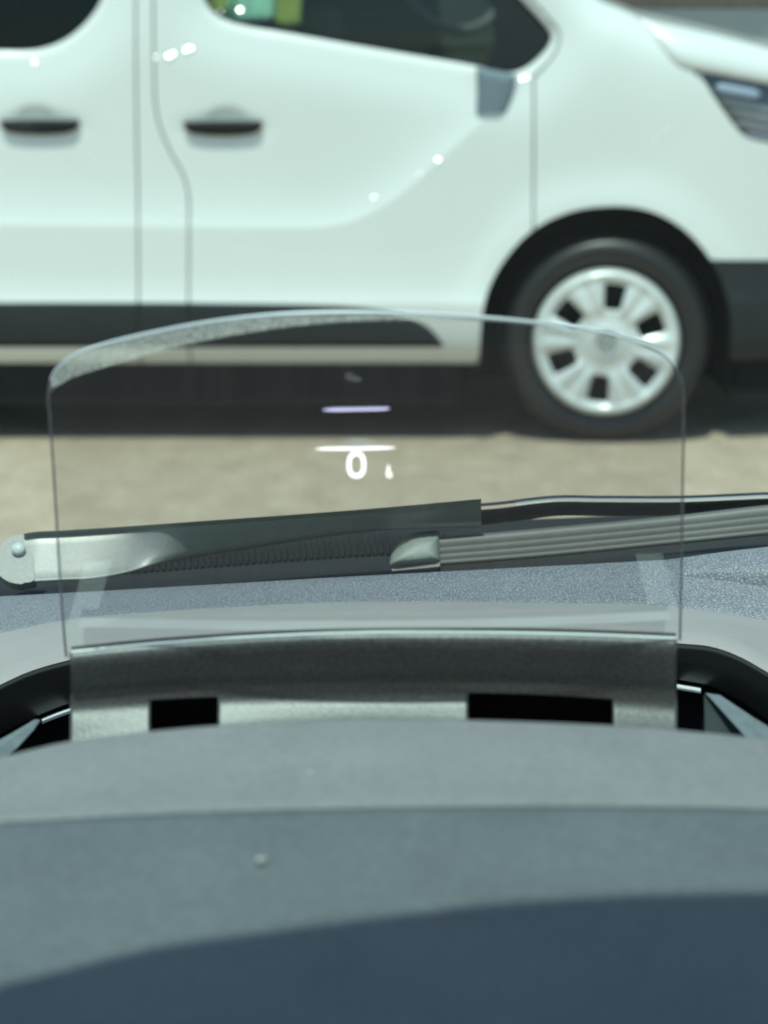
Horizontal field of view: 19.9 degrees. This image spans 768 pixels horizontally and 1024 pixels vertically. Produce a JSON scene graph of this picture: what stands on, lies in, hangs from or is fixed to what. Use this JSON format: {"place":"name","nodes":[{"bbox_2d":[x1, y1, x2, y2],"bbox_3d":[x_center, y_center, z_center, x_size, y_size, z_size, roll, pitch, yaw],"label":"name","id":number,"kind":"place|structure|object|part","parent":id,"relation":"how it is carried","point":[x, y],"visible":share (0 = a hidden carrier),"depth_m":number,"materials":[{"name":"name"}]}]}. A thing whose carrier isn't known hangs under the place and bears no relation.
{"place":"outdoors","nodes":[
{"label":"outdoors","id":0,"kind":"place"},
{"bbox_2d":[0,376,767,545],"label":"ground","id":1,"kind":"structure","parent":0,"point":[496,439],"depth_m":6.60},
{"bbox_2d":[0,0,767,439],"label":"van","id":2,"kind":"object","parent":1,"relation":"on","point":[598,164],"visible":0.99,"depth_m":6.67,"materials":[{"name":"paint"}]},
{"bbox_3d":[-1.430,-1.202,6.659,1.388,1.514,0.150,0,12,0],"label":"sliding door","id":3,"kind":"part","parent":2,"relation":"part of","materials":[{"name":"paint"}]},
{"bbox_2d":[207,0,228,11],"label":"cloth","id":4,"kind":"object","parent":2,"relation":"hanging from","point":[217,5],"visible":0.91,"depth_m":6.66,"materials":[{"name":"green fabric"}]},
{"bbox_2d":[223,0,275,20],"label":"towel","id":5,"kind":"object","parent":2,"relation":"hanging from","point":[256,10],"visible":0.97,"depth_m":6.71,"materials":[{"name":"green fabric"}]},
{"bbox_2d":[276,0,301,25],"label":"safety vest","id":6,"kind":"object","parent":2,"relation":"in","point":[288,12],"visible":1,"depth_m":6.67,"materials":[{"name":"fabric"}]},
{"bbox_3d":[-0.082,-1.201,6.654,1.214,1.514,0.163,0,12,0],"label":"front door","id":7,"kind":"part","parent":2,"relation":"part of","materials":[{"name":"paint"}]},
{"bbox_2d":[0,310,767,1023],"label":"car","id":8,"kind":"object","parent":1,"relation":"on","point":[524,744],"visible":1,"depth_m":0.50,"materials":[{"name":"plastic"}]},
{"bbox_2d":[256,856,267,862],"bbox_3d":[-0.025,0.071,0.450,0.003,0.001,0.003,0,12,0],"label":"lint","id":9,"kind":"object","parent":8,"relation":"on","point":[261,859],"visible":1,"depth_m":0.45,"materials":[{"name":"white fabric"}]},
{"bbox_2d":[612,0,767,41],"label":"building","id":10,"kind":"structure","parent":0,"point":[747,18],"depth_m":14.64,"materials":[{"name":"grey brick"}]}
]}

